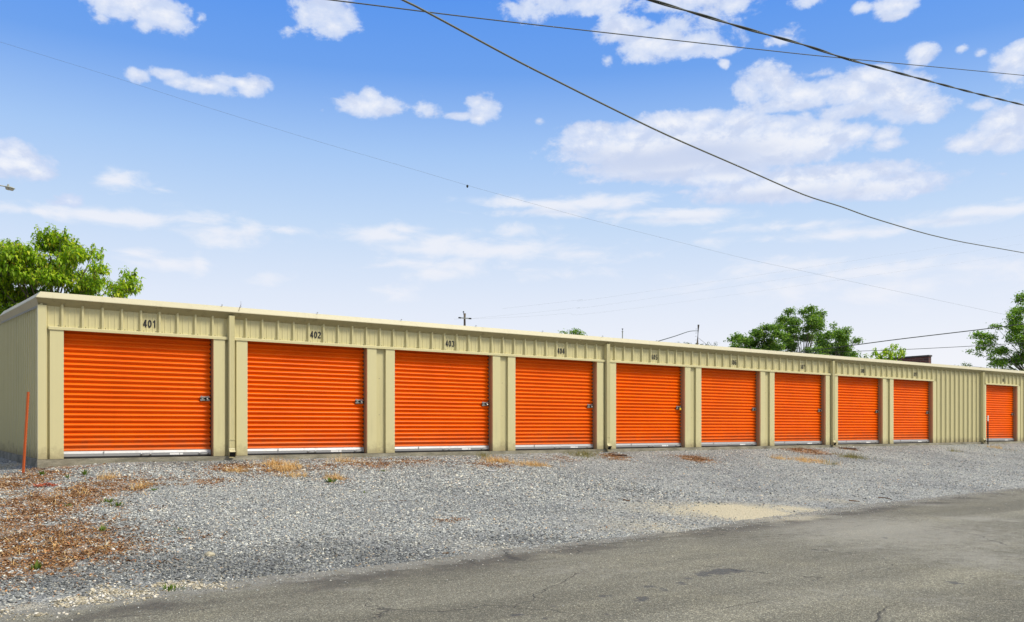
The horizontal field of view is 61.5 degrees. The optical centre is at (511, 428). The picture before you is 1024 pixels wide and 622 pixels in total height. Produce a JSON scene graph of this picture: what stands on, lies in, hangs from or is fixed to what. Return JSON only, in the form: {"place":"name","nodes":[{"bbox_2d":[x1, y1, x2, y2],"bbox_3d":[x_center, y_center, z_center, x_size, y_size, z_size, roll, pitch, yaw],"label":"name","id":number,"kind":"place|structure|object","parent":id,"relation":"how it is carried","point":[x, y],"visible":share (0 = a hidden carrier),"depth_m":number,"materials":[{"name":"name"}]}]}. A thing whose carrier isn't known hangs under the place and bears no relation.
{"place":"outdoors","nodes":[
{"label":"outdoors","id":0,"kind":"place"},
{"bbox_2d":[5,43,1004,314],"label":"utility wire","id":1,"kind":"object","parent":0,"point":[447,179],"visible":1,"depth_m":52.38,"materials":[{"name":"grey"}]},
{"bbox_2d":[0,443,1016,573],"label":"dry grass","id":2,"kind":"structure","parent":0,"point":[273,463],"depth_m":14.18,"materials":[{"name":"plant"}]},
{"bbox_2d":[0,485,1022,620],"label":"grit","id":3,"kind":"object","parent":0,"point":[530,549],"visible":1,"depth_m":9.26,"materials":[{"name":"gravel"}]},
{"bbox_2d":[0,488,1023,621],"bbox_3d":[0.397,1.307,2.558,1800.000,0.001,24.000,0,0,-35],"label":"road","id":4,"kind":"structure","parent":0,"point":[794,569],"depth_m":7.34,"materials":[{"name":"grey asphalt"}]},
{"bbox_2d":[0,443,1023,613],"bbox_3d":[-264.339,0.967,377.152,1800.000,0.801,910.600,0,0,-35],"label":"ground","id":5,"kind":"structure","parent":0,"point":[746,510],"depth_m":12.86,"materials":[{"name":"grey gravel"}]},
{"bbox_2d":[0,184,14,190],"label":"street lamp","id":6,"kind":"object","parent":5,"relation":"on","point":[7,187],"visible":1,"depth_m":45.92,"materials":[{"name":"grey metal"}]},
{"bbox_2d":[22,392,29,472],"bbox_3d":[-7.621,0.082,13.493,0.124,1.303,0.022,0,0,0],"label":"marker post","id":7,"kind":"object","parent":5,"relation":"on","point":[25,432],"visible":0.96,"depth_m":13.48,"materials":[{"name":"orange paint"}]},
{"bbox_2d":[31,559,41,569],"bbox_3d":[-4.080,1.173,7.374,0.112,0.113,0.178,0,0,-35],"label":"weed","id":8,"kind":"object","parent":5,"relation":"on","point":[37,565],"visible":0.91,"depth_m":7.36,"materials":[{"name":"green plant"}]},
{"bbox_2d":[34,482,61,487],"bbox_3d":[-6.504,0.806,12.057,0.375,0.117,0.322,0,0,-35],"label":"dead sprig","id":9,"kind":"object","parent":5,"relation":"on","point":[44,484],"visible":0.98,"depth_m":12.01,"materials":[{"name":"orange plant"}]},
{"bbox_2d":[0,222,145,314],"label":"leafy tree","id":10,"kind":"object","parent":5,"relation":"on","point":[38,272],"visible":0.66,"depth_m":28.91,"materials":[{"name":"green plant"}]},
{"bbox_2d":[100,497,116,502],"bbox_3d":[-5.120,0.915,10.892,0.215,0.072,0.219,0,0,-10],"label":"weed","id":11,"kind":"object","parent":5,"relation":"on","point":[107,500],"visible":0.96,"depth_m":10.88,"materials":[{"name":"green plant"}]},
{"bbox_2d":[0,462,242,619],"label":"limestone chips","id":12,"kind":"object","parent":5,"relation":"on","point":[94,595],"visible":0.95,"depth_m":6.74,"materials":[{"name":"beige gravel"}]},
{"bbox_2d":[157,582,184,591],"bbox_3d":[-2.733,1.282,6.954,0.206,0.081,0.163,0,0,9],"label":"weed","id":13,"kind":"object","parent":5,"relation":"on","point":[170,588],"visible":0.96,"depth_m":6.94,"materials":[{"name":"green plant"}]},
{"bbox_2d":[203,551,214,556],"bbox_3d":[-2.897,1.207,8.248,0.108,0.054,0.078,0,0,-20],"label":"rock","id":14,"kind":"object","parent":5,"relation":"on","point":[209,553],"visible":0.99,"depth_m":8.22,"materials":[{"name":"beige stone"}]},
{"bbox_2d":[458,311,470,325],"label":"utility pole","id":15,"kind":"object","parent":5,"relation":"on","point":[464,318],"visible":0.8,"depth_m":79.90,"materials":[{"name":"grey wood"}]},
{"bbox_2d":[472,244,1018,318],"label":"utility wire","id":16,"kind":"object","parent":15,"relation":"attached to","point":[725,287],"visible":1,"depth_m":102.58,"materials":[{"name":"grey"}]},
{"bbox_2d":[0,447,999,607],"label":"fallen leaves","id":17,"kind":"object","parent":5,"relation":"on","point":[50,548],"visible":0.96,"depth_m":10.12,"materials":[{"name":"brown plant"}]},
{"bbox_2d":[0,291,1023,467],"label":"storage building","id":18,"kind":"structure","parent":5,"relation":"on","point":[102,379],"depth_m":18.18,"materials":[{"name":"beige paint"}]},
{"bbox_2d":[64,331,210,457],"bbox_3d":[-6.475,-0.619,15.004,2.412,2.248,0.102,0,0,-35],"label":"roll up door","id":19,"kind":"structure","parent":18,"relation":"in","point":[126,395],"depth_m":14.98,"materials":[{"name":"orange paint"}]},
{"bbox_2d":[248,341,363,454],"bbox_3d":[-3.985,-0.619,16.763,2.412,2.248,0.102,0,0,-35],"label":"roll up door","id":20,"kind":"structure","parent":18,"relation":"in","point":[303,399],"depth_m":16.76,"materials":[{"name":"orange paint"}]},
{"bbox_2d":[395,350,488,451],"bbox_3d":[-1.496,-0.619,18.522,2.412,2.248,0.102,0,0,-35],"label":"roll up door","id":21,"kind":"structure","parent":18,"relation":"in","point":[441,404],"depth_m":18.53,"materials":[{"name":"orange paint"}]},
{"bbox_2d":[515,357,592,449],"bbox_3d":[0.993,-0.619,20.281,2.412,2.248,0.102,0,0,-35],"label":"roll up door","id":22,"kind":"structure","parent":18,"relation":"in","point":[553,397],"depth_m":20.30,"materials":[{"name":"orange paint"}]},
{"bbox_2d":[616,363,680,447],"bbox_3d":[3.482,-0.619,22.040,2.412,2.248,0.102,0,0,-35],"label":"roll up door","id":23,"kind":"structure","parent":18,"relation":"in","point":[648,397],"depth_m":22.07,"materials":[{"name":"orange paint"}]},
{"bbox_2d":[701,368,756,446],"bbox_3d":[5.971,-0.619,23.800,2.412,2.248,0.102,0,0,-35],"label":"roll up door","id":24,"kind":"structure","parent":18,"relation":"in","point":[728,407],"depth_m":23.83,"materials":[{"name":"orange paint"}]},
{"bbox_2d":[775,372,821,445],"bbox_3d":[8.460,-0.619,25.559,2.412,2.248,0.102,0,0,-35],"label":"roll up door","id":25,"kind":"structure","parent":18,"relation":"in","point":[797,396],"depth_m":25.62,"materials":[{"name":"orange paint"}]},
{"bbox_2d":[838,376,878,443],"bbox_3d":[10.949,-0.619,27.318,2.412,2.248,0.102,0,0,-35],"label":"roll up door","id":26,"kind":"structure","parent":18,"relation":"in","point":[858,413],"depth_m":27.39,"materials":[{"name":"orange paint"}]},
{"bbox_2d":[894,379,928,442],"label":"roll up door","id":27,"kind":"structure","parent":18,"relation":"in","point":[911,412],"depth_m":29.16,"materials":[{"name":"orange paint"}]},
{"bbox_2d":[986,385,1014,441],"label":"roll up door","id":28,"kind":"structure","parent":18,"relation":"in","point":[999,402],"depth_m":32.71,"materials":[{"name":"orange paint"}]},
{"bbox_2d":[557,328,585,334],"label":"round tree","id":29,"kind":"object","parent":5,"relation":"on","point":[575,332],"visible":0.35,"depth_m":94.63,"materials":[{"name":"green plant"}]},
{"bbox_2d":[476,447,963,464],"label":"olive grass","id":30,"kind":"structure","parent":5,"relation":"on","point":[846,454],"depth_m":20.49,"materials":[{"name":"plant"}]},
{"bbox_2d":[723,322,790,351],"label":"spreading tree","id":31,"kind":"object","parent":5,"relation":"on","point":[760,334],"visible":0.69,"depth_m":57.29,"materials":[{"name":"green plant"}]},
{"bbox_2d":[774,304,829,354],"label":"spreading tree","id":32,"kind":"object","parent":5,"relation":"on","point":[815,321],"visible":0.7,"depth_m":59.19,"materials":[{"name":"green plant"}]},
{"bbox_2d":[814,321,865,357],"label":"spreading tree","id":33,"kind":"object","parent":5,"relation":"on","point":[841,336],"visible":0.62,"depth_m":62.35,"materials":[{"name":"green plant"}]},
{"bbox_2d":[863,344,906,360],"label":"leafy tree","id":34,"kind":"object","parent":5,"relation":"on","point":[889,353],"visible":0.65,"depth_m":59.84,"materials":[{"name":"green plant"}]},
{"bbox_2d":[887,355,931,362],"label":"brick building","id":35,"kind":"structure","parent":5,"relation":"on","point":[923,358],"depth_m":66.47,"materials":[{"name":"brown brick"}]},
{"bbox_2d":[987,415,988,443],"bbox_3d":[17.466,0.116,31.610,0.044,1.160,0.050,0,0,-35],"label":"marker post","id":36,"kind":"object","parent":5,"relation":"on","point":[988,429],"visible":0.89,"depth_m":31.60,"materials":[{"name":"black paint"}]},
{"bbox_2d":[958,290,1023,370],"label":"roadside tree","id":37,"kind":"object","parent":5,"relation":"on","point":[1016,359],"visible":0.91,"depth_m":63.65,"materials":[{"name":"green plant"}]},
{"bbox_2d":[0,0,1023,370],"label":"sky","id":38,"kind":"structure","parent":0,"point":[209,206],"materials":[{"name":"blue"}]},
{"bbox_2d":[330,0,1023,75],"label":"utility wire","id":39,"kind":"object","parent":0,"point":[635,35],"visible":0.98,"depth_m":18.89,"materials":[{"name":"grey"}]},
{"bbox_2d":[401,0,1023,252],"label":"utility wire","id":40,"kind":"object","parent":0,"point":[457,28],"visible":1,"depth_m":15.84,"materials":[{"name":"grey"}]},
{"bbox_2d":[647,0,1023,105],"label":"utility wire","id":41,"kind":"object","parent":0,"point":[760,32],"visible":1,"depth_m":16.11,"materials":[{"name":"grey"}]},
{"bbox_2d":[796,323,1023,352],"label":"utility wire","id":42,"kind":"object","parent":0,"point":[911,337],"visible":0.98,"depth_m":50.58,"materials":[{"name":"grey"}]},
{"bbox_2d":[810,343,1017,352],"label":"utility wire","id":43,"kind":"object","parent":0,"point":[909,349],"visible":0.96,"depth_m":50.54,"materials":[{"name":"grey"}]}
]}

